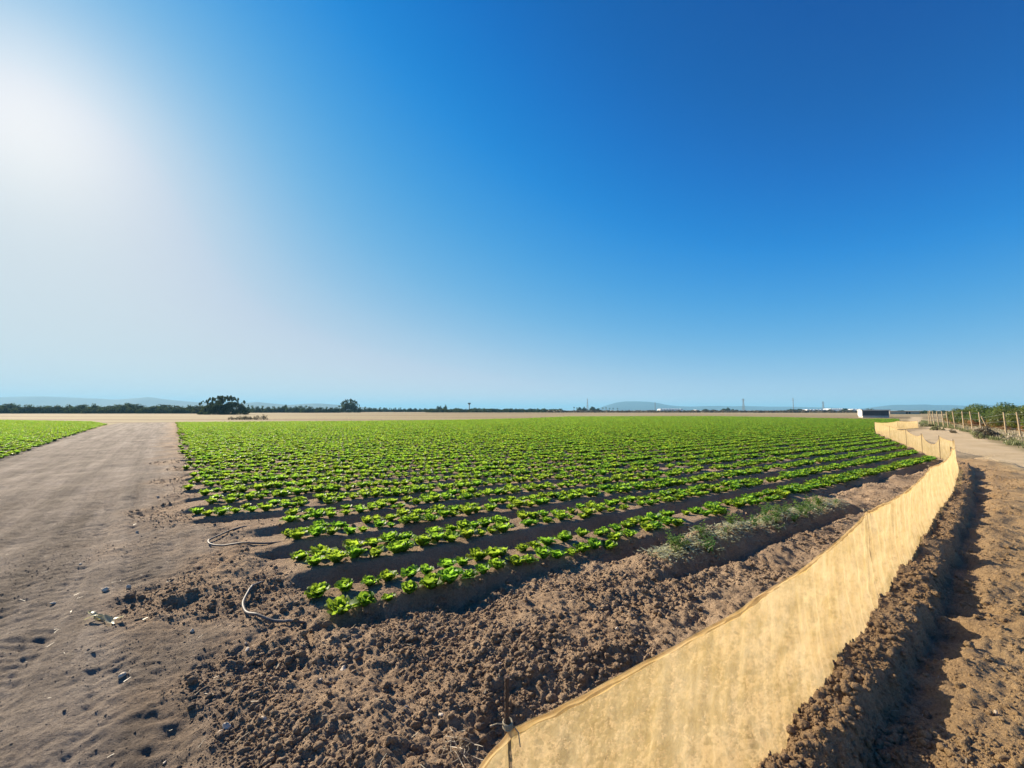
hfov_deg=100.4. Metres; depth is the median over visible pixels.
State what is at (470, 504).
lettuce
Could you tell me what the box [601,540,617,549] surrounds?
lettuce
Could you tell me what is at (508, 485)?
lettuce
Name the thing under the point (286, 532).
lettuce
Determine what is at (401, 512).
lettuce
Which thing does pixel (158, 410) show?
tree
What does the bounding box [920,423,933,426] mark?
scrub bush
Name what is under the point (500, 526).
lettuce
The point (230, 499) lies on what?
lettuce
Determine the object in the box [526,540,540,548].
lettuce
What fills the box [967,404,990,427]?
citrus tree
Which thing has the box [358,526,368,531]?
lettuce
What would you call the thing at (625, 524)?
lettuce
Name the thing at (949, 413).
citrus tree
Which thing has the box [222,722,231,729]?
stone
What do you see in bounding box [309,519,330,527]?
lettuce
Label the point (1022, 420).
citrus tree
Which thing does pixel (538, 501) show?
lettuce
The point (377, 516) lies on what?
lettuce
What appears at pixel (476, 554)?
lettuce
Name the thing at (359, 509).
lettuce
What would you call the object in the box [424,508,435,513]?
lettuce
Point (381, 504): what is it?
lettuce
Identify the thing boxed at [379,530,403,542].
lettuce
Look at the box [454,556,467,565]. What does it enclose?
lettuce
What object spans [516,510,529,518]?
lettuce
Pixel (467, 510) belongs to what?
lettuce
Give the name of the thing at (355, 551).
lettuce
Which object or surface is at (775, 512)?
weed
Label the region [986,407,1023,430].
citrus tree
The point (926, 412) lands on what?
orchard
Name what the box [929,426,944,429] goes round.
scrub bush
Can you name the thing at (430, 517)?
lettuce
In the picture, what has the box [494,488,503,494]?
lettuce
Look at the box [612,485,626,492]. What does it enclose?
lettuce
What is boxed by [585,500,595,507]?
lettuce
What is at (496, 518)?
lettuce
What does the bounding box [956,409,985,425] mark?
citrus tree
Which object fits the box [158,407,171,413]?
tree
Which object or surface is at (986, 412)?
citrus tree
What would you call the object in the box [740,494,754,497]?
lettuce
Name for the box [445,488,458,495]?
lettuce
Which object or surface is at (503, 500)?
lettuce
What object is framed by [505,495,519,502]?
lettuce
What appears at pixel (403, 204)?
sky
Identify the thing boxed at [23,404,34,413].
tree
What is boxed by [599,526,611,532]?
lettuce
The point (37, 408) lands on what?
tree
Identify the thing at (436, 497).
lettuce
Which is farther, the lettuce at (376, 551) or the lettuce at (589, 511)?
the lettuce at (589, 511)
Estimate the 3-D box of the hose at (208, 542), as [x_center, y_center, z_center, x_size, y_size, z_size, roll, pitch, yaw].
[-3.621,2.067,5.793,1.257,0.111,0.833,-3,-5,44]
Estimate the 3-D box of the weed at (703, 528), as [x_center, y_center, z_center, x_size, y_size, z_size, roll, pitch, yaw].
[2.427,1.859,5.521,0.208,0.196,0.130,1,-4,-8]
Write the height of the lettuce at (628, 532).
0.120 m
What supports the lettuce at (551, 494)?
on the crop field at (430, 554)
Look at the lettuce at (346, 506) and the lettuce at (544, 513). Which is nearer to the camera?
the lettuce at (544, 513)
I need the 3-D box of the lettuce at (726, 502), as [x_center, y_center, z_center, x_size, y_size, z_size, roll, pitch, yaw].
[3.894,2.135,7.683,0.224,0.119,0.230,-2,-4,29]
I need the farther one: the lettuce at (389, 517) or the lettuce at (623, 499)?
the lettuce at (623, 499)
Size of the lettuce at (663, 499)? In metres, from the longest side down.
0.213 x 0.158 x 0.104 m
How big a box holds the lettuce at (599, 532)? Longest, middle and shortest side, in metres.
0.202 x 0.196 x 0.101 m
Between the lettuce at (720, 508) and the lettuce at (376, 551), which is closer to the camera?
the lettuce at (376, 551)
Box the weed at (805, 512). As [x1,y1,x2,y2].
[791,502,813,516]
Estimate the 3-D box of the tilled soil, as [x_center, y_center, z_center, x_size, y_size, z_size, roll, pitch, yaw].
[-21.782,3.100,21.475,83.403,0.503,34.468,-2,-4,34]
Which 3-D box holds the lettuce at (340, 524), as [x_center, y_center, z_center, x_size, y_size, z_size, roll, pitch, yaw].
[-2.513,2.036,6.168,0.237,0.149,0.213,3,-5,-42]
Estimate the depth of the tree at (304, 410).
292.75 m
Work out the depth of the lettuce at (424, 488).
8.86 m
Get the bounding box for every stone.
[101,587,109,591]
[118,672,125,678]
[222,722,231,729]
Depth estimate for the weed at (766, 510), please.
6.56 m
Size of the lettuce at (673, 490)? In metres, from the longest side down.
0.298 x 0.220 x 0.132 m
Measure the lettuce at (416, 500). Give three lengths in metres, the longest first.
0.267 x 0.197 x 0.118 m
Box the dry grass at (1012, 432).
[950,423,1023,442]
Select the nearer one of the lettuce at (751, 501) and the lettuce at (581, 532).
the lettuce at (581, 532)
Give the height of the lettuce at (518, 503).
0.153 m
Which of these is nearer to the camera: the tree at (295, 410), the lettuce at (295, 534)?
the lettuce at (295, 534)
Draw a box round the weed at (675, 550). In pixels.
[666,541,685,552]
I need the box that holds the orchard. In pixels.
[920,411,950,413]
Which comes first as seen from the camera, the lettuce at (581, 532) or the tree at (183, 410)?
the lettuce at (581, 532)
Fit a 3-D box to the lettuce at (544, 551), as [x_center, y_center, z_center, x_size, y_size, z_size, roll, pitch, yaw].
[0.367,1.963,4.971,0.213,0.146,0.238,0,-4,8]
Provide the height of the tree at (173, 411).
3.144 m
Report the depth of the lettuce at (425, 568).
4.46 m
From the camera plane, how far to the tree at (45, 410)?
223.82 m
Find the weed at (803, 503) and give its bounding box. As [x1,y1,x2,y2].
[792,498,811,507]
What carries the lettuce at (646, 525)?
on the crop field at (430, 554)
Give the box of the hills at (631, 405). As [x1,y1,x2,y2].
[596,401,849,409]
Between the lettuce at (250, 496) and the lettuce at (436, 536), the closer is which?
the lettuce at (436, 536)
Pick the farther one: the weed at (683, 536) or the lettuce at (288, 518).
the lettuce at (288, 518)
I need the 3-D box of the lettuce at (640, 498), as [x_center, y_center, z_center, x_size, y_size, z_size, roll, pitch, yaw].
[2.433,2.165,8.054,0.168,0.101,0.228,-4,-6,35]
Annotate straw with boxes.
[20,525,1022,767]
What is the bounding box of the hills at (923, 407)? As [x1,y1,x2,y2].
[862,404,1021,410]
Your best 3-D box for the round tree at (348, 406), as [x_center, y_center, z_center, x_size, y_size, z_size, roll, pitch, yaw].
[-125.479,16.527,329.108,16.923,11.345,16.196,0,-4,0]
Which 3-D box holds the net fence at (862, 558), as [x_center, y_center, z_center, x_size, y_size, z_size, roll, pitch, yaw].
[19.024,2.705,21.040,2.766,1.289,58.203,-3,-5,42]
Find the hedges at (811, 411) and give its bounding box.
[753,410,857,412]
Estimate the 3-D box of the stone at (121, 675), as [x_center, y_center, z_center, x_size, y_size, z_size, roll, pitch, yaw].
[-2.538,1.900,2.779,0.043,0.035,0.045,3,-4,-36]
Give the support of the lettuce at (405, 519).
on the crop field at (430, 554)
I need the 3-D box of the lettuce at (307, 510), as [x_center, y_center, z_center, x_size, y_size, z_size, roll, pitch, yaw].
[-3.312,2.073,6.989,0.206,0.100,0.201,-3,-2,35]
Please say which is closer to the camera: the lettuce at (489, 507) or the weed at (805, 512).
the weed at (805, 512)
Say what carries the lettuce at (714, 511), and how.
on the crop field at (430, 554)
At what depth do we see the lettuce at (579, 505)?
7.27 m
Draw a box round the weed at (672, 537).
[666,529,680,545]
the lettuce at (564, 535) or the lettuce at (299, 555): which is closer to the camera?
the lettuce at (299, 555)
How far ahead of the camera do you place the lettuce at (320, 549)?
4.97 m
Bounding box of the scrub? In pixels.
[546,410,787,412]
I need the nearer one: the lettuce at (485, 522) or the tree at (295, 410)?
the lettuce at (485, 522)
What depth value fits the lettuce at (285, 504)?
7.43 m
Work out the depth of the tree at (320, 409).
300.39 m
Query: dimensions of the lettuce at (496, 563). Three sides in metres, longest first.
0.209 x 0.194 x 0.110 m
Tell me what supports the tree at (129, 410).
on the dry field at (111, 419)
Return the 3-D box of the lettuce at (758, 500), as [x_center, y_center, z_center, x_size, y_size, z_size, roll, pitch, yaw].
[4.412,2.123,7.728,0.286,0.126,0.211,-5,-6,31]
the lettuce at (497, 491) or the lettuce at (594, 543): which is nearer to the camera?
the lettuce at (594, 543)
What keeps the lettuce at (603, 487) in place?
on the crop field at (430, 554)
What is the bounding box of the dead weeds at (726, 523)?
[633,496,848,573]
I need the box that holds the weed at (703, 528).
[693,519,706,532]
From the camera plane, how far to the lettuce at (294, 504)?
7.50 m
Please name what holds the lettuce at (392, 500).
on the crop field at (430, 554)
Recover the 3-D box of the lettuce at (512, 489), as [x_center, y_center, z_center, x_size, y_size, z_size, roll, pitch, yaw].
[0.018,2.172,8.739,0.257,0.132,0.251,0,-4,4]
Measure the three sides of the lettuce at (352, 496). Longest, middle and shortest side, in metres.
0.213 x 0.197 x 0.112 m
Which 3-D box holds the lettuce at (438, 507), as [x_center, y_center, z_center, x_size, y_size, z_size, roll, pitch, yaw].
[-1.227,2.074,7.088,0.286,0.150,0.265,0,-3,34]
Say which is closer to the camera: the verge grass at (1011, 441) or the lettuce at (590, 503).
the lettuce at (590, 503)
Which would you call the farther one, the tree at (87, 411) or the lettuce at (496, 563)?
the tree at (87, 411)
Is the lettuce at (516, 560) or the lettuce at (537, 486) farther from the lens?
the lettuce at (537, 486)
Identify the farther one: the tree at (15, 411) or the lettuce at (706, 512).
the tree at (15, 411)
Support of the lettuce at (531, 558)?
on the crop field at (430, 554)
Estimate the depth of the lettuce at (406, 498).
7.84 m
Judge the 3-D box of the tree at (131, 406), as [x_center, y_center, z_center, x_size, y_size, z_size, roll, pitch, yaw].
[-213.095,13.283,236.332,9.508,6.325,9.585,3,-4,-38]
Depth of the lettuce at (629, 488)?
8.84 m
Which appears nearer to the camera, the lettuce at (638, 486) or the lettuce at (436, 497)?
the lettuce at (436, 497)
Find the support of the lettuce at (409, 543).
on the crop field at (430, 554)
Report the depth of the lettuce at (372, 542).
5.28 m
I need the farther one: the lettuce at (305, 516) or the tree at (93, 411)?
the tree at (93, 411)
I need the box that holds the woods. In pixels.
[425,408,561,412]
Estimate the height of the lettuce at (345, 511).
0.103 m
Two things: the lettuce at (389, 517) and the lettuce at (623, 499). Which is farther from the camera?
the lettuce at (623, 499)
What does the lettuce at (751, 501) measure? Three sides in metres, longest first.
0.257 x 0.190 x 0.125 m
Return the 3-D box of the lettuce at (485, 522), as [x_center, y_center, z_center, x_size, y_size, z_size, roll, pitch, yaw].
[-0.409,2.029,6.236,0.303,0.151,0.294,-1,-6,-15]
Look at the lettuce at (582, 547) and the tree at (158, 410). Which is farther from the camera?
the tree at (158, 410)
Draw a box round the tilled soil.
[95,423,1023,767]
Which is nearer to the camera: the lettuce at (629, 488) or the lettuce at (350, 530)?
the lettuce at (350, 530)
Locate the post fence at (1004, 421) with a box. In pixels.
[928,410,1023,435]
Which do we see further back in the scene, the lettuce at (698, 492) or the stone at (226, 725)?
the lettuce at (698, 492)
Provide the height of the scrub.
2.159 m
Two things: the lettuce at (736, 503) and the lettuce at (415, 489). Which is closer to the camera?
the lettuce at (736, 503)
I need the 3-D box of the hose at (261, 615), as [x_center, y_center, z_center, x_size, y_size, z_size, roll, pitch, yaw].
[-2.206,1.971,3.839,1.170,0.125,0.421,-3,-5,43]
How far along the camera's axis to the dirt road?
20.09 m
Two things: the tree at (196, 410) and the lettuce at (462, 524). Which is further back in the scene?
the tree at (196, 410)
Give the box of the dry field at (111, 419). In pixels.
[0,410,1023,562]
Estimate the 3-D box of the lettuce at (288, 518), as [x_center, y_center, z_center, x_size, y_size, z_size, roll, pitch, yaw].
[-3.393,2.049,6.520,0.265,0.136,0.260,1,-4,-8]
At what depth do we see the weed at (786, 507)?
6.61 m
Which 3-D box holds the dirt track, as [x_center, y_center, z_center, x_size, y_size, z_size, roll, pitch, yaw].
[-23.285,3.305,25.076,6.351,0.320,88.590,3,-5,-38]
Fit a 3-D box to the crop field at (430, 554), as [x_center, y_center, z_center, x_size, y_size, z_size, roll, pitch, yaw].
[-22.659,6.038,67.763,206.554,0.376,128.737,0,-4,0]
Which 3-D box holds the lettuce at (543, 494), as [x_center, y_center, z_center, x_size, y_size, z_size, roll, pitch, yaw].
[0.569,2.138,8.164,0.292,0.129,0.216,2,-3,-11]
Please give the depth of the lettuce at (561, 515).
6.58 m
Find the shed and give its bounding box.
[857,410,890,417]
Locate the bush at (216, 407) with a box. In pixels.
[197,395,250,414]
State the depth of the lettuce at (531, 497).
7.96 m
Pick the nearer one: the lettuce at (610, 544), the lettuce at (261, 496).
the lettuce at (610, 544)
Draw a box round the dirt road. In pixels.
[907,417,1023,469]
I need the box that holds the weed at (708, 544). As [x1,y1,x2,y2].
[698,534,715,552]
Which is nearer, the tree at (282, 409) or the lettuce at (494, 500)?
the lettuce at (494, 500)
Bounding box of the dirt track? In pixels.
[0,422,230,767]
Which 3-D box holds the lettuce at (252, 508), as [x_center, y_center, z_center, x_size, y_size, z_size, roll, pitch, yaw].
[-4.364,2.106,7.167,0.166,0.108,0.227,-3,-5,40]
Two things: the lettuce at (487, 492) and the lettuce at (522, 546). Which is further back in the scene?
the lettuce at (487, 492)
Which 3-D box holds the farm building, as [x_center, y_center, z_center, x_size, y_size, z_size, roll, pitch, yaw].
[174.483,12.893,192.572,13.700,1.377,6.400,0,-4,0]
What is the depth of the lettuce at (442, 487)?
9.10 m
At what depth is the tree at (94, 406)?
232.93 m
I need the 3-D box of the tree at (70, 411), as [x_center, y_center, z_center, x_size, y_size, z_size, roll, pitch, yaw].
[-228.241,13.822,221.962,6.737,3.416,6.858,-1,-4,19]
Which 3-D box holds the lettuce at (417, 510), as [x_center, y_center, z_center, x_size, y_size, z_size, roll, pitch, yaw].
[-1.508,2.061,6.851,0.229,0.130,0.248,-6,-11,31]
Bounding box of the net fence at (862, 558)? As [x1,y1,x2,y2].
[478,421,958,767]
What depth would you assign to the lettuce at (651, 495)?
8.20 m
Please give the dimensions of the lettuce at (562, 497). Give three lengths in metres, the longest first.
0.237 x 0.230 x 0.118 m
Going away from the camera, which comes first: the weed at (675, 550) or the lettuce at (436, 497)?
the weed at (675, 550)
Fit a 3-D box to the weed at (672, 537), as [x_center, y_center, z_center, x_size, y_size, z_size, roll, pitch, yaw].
[1.962,1.887,5.183,0.153,0.182,0.242,2,-4,-23]
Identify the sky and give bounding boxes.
[0,0,1023,409]
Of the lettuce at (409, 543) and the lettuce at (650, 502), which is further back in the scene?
the lettuce at (650, 502)
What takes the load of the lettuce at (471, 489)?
on the crop field at (430, 554)
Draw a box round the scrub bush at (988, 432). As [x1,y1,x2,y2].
[974,425,1000,436]
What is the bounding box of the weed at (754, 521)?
[747,515,757,524]
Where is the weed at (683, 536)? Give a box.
[663,527,684,542]
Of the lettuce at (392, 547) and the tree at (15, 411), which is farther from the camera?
the tree at (15, 411)
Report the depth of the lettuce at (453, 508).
7.17 m
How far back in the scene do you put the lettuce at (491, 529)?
5.91 m
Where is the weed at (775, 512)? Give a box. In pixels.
[767,508,785,517]
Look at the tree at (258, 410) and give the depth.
294.89 m
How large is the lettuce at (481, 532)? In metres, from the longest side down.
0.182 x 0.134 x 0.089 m
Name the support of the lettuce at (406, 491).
on the crop field at (430, 554)
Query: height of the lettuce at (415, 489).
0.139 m
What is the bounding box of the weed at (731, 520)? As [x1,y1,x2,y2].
[727,511,738,524]
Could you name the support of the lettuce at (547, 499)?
on the crop field at (430, 554)
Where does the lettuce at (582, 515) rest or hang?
on the crop field at (430, 554)
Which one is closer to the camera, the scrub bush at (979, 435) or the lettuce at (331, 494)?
the lettuce at (331, 494)
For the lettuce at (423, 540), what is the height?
0.155 m
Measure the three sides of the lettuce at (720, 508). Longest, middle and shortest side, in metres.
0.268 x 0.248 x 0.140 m
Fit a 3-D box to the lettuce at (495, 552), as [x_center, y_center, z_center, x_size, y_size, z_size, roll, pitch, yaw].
[-0.211,1.962,4.950,0.209,0.140,0.286,11,-11,-72]
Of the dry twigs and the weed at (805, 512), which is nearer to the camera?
the dry twigs
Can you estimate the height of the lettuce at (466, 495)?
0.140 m
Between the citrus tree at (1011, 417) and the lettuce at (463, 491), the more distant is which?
the citrus tree at (1011, 417)
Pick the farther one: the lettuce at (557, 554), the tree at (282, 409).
the tree at (282, 409)
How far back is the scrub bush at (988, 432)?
26.71 m
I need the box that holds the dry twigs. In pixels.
[426,729,496,767]
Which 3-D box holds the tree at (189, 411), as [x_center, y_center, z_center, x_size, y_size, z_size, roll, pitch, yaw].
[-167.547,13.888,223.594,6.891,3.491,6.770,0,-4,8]
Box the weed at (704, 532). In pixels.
[695,528,711,537]
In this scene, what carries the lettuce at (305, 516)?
on the crop field at (430, 554)
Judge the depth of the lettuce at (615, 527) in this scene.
6.04 m
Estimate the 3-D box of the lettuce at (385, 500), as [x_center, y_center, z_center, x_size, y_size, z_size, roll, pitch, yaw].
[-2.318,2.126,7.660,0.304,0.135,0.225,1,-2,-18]
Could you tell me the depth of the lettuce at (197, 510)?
6.97 m
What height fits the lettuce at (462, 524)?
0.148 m
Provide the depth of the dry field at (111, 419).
117.61 m
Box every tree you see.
[0,408,9,413]
[10,407,23,413]
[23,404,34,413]
[30,406,41,413]
[33,407,42,413]
[41,407,50,413]
[48,405,62,413]
[57,408,69,413]
[64,407,82,413]
[73,404,87,408]
[80,407,94,413]
[83,403,97,409]
[89,407,104,413]
[97,408,110,413]
[105,407,120,413]
[113,408,126,413]
[121,407,134,413]
[124,402,137,408]
[135,407,151,413]
[149,405,160,411]
[152,407,166,413]
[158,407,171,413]
[168,408,180,413]
[177,408,187,413]
[185,407,194,413]
[191,408,199,413]
[252,406,262,412]
[262,407,273,412]
[279,406,286,412]
[290,406,299,412]
[299,406,309,412]
[305,406,315,412]
[316,407,324,412]
[333,407,342,412]
[338,398,361,412]
[943,408,962,423]
[948,403,983,424]
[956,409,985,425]
[963,407,986,425]
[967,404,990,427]
[977,402,1017,427]
[985,405,1015,429]
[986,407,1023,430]
[1001,407,1023,428]
[1020,406,1023,431]
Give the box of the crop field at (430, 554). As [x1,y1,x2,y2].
[0,416,937,619]
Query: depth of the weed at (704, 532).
5.47 m
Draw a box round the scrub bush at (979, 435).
[972,430,985,438]
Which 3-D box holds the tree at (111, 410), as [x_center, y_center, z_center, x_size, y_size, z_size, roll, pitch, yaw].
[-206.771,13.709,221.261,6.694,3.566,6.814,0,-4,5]
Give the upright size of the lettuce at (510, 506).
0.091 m
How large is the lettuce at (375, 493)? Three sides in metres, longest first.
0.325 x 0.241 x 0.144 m
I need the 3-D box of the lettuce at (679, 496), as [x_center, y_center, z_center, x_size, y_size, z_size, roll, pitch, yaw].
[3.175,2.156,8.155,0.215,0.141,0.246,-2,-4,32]
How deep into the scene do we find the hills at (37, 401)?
3770.16 m
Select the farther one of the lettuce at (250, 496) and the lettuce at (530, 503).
the lettuce at (250, 496)
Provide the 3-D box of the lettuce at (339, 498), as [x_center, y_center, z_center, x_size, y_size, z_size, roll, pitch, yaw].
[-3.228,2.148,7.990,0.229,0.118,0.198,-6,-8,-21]
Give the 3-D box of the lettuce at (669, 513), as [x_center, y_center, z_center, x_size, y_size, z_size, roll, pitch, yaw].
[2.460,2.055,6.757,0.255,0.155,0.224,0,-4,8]
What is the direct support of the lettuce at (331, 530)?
on the crop field at (430, 554)
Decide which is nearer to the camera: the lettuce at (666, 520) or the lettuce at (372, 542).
the lettuce at (372, 542)
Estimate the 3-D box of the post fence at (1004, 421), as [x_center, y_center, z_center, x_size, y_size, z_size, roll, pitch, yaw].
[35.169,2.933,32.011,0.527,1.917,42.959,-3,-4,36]
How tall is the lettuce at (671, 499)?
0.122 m
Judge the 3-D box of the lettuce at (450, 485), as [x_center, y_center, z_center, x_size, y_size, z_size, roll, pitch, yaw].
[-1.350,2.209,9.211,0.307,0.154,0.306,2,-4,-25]
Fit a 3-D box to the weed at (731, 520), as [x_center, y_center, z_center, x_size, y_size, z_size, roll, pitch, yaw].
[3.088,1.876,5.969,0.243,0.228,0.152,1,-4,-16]
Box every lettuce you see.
[84,611,123,623]
[190,507,204,513]
[201,510,214,515]
[204,497,217,503]
[213,507,228,514]
[222,496,236,502]
[229,507,242,512]
[240,492,256,499]
[240,503,250,507]
[244,506,259,511]
[255,494,265,498]
[259,504,275,510]
[266,499,279,505]
[276,490,291,496]
[279,515,298,521]
[280,501,293,507]
[281,528,293,536]
[285,508,300,515]
[289,502,300,506]
[289,528,307,539]
[290,550,310,560]
[297,496,307,500]
[297,500,307,505]
[298,514,312,519]
[302,508,314,512]
[305,525,326,535]
[305,554,325,565]
[308,509,325,517]
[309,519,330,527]
[309,544,337,555]
[312,492,327,499]
[322,496,334,503]
[324,510,336,516]
[325,526,340,534]
[325,549,349,562]
[326,492,337,496]
[330,521,346,527]
[334,495,345,501]
[337,492,349,496]
[339,509,352,514]
[340,503,351,509]
[342,539,367,547]
[343,526,356,534]
[345,545,366,557]
[348,493,358,498]
[355,506,367,512]
[357,488,369,492]
[358,491,369,497]
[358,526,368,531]
[361,515,372,523]
[364,537,381,546]
[367,504,376,509]
[368,490,383,496]
[368,544,383,556]
[369,486,384,490]
[371,514,384,520]
[373,519,385,527]
[374,500,387,508]
[375,498,389,503]
[376,569,397,581]
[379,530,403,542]
[381,491,392,496]
[383,514,398,520]
[386,522,395,526]
[386,541,405,553]
[387,498,397,503]
[391,488,401,495]
[391,538,414,551]
[396,503,405,507]
[396,508,410,516]
[398,515,413,523]
[399,488,412,494]
[400,531,416,539]
[400,564,419,577]
[401,496,412,501]
[408,513,425,521]
[410,486,421,492]
[410,498,422,503]
[410,508,424,513]
[413,534,436,545]
[418,485,429,491]
[419,493,427,499]
[420,563,433,574]
[422,497,432,502]
[422,513,439,520]
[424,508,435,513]
[425,526,442,533]
[427,490,440,495]
[428,493,441,501]
[430,504,446,511]
[430,530,444,541]
[436,508,450,516]
[437,558,456,568]
[438,484,445,489]
[441,493,454,499]
[443,524,458,530]
[443,529,460,541]
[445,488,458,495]
[446,483,456,488]
[448,505,462,511]
[449,510,458,515]
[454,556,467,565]
[455,481,466,488]
[456,519,470,529]
[457,525,476,538]
[458,489,468,493]
[459,505,475,514]
[460,492,472,498]
[461,569,478,579]
[464,482,473,487]
[464,502,479,505]
[465,547,488,560]
[467,486,476,493]
[469,521,479,527]
[471,505,483,512]
[474,563,491,573]
[476,517,493,526]
[476,529,485,535]
[480,489,493,494]
[482,546,504,558]
[484,503,497,510]
[487,526,497,533]
[488,498,499,503]
[488,558,505,568]
[491,515,505,522]
[492,521,514,532]
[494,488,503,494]
[497,497,506,502]
[499,546,507,555]
[504,483,516,489]
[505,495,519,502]
[506,504,515,508]
[506,554,526,565]
[507,487,518,492]
[511,499,526,507]
[515,543,529,551]
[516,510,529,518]
[519,518,536,525]
[522,554,538,563]
[524,485,533,490]
[525,494,539,500]
[526,500,535,506]
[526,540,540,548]
[528,511,541,518]
[531,483,542,489]
[532,498,545,504]
[535,545,552,558]
[536,492,549,497]
[537,510,548,516]
[537,537,555,545]
[540,496,550,502]
[540,516,554,522]
[545,491,555,497]
[550,508,559,514]
[550,549,566,558]
[552,530,572,541]
[553,511,568,519]
[556,482,564,487]
[557,495,567,500]
[564,493,577,498]
[564,547,578,555]
[567,507,577,513]
[573,542,590,552]
[575,527,589,536]
[576,503,585,509]
[577,512,589,518]
[580,507,596,515]
[582,489,596,496]
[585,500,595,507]
[586,487,596,490]
[587,537,601,549]
[592,504,606,511]
[593,529,606,535]
[597,484,608,490]
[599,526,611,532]
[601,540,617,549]
[604,500,614,505]
[606,531,623,540]
[608,523,623,531]
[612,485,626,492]
[612,499,620,504]
[618,496,630,502]
[619,504,629,508]
[619,520,634,527]
[620,528,638,536]
[623,485,631,492]
[627,495,637,501]
[627,517,640,524]
[631,483,642,489]
[633,515,648,522]
[636,496,644,500]
[636,500,646,505]
[639,521,656,530]
[644,512,660,521]
[645,499,655,504]
[648,492,660,498]
[649,521,664,528]
[658,490,669,496]
[658,516,676,525]
[659,509,674,516]
[660,496,668,501]
[665,496,675,501]
[666,488,679,493]
[670,518,683,525]
[672,494,683,499]
[681,510,689,514]
[684,491,696,496]
[687,507,700,513]
[690,490,703,495]
[699,509,711,515]
[702,503,714,508]
[709,507,719,514]
[711,505,727,514]
[722,499,729,504]
[729,499,745,507]
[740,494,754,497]
[745,497,756,504]
[750,493,762,497]
[752,497,764,504]
[763,496,773,501]
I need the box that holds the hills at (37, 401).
[0,396,378,409]
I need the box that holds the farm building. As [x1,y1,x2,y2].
[889,411,919,413]
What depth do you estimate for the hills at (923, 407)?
3973.89 m
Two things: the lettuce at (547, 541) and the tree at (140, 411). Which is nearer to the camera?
the lettuce at (547, 541)
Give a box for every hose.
[207,525,280,545]
[242,581,305,623]
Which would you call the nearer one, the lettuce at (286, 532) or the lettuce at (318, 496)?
the lettuce at (286, 532)
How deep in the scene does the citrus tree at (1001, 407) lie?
35.59 m
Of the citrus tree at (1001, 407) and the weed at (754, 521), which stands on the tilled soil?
the weed at (754, 521)
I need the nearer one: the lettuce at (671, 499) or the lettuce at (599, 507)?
the lettuce at (599, 507)
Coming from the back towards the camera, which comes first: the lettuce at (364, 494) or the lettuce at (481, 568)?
the lettuce at (364, 494)
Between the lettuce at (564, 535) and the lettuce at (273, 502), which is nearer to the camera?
the lettuce at (564, 535)
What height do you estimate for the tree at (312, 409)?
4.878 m
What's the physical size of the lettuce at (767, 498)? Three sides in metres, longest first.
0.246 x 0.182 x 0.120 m
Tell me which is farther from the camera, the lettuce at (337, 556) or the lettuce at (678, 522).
the lettuce at (678, 522)
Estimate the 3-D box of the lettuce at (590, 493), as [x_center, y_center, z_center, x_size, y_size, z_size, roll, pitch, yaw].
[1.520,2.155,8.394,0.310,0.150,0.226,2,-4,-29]
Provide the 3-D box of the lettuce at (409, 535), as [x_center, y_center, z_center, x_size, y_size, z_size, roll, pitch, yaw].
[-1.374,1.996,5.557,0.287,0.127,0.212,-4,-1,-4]
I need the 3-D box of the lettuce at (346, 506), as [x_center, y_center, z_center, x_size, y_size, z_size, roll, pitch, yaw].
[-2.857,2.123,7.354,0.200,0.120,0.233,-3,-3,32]
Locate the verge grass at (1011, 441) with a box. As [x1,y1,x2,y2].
[918,420,1023,447]
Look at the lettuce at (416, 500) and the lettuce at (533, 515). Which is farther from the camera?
the lettuce at (416, 500)
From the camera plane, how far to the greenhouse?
638.81 m
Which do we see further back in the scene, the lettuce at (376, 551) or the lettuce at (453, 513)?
the lettuce at (453, 513)
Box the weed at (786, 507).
[775,503,790,513]
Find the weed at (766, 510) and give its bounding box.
[759,505,772,514]
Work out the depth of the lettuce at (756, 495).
8.20 m
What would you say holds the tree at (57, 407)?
on the dry field at (111, 419)
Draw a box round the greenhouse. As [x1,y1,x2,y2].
[657,409,682,410]
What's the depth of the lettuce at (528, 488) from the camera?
8.94 m
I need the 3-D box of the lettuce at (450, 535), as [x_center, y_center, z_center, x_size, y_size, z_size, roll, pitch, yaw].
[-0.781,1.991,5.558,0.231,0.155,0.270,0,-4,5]
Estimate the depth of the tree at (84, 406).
233.53 m
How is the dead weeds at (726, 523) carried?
on the tilled soil
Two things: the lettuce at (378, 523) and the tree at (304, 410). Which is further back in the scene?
the tree at (304, 410)
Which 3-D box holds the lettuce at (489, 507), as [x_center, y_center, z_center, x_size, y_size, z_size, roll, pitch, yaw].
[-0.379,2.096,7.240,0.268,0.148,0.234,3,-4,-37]
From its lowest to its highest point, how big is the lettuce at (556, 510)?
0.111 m
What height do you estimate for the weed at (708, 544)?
0.210 m
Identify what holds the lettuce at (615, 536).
on the crop field at (430, 554)
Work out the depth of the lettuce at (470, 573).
4.36 m
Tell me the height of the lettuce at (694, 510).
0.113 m

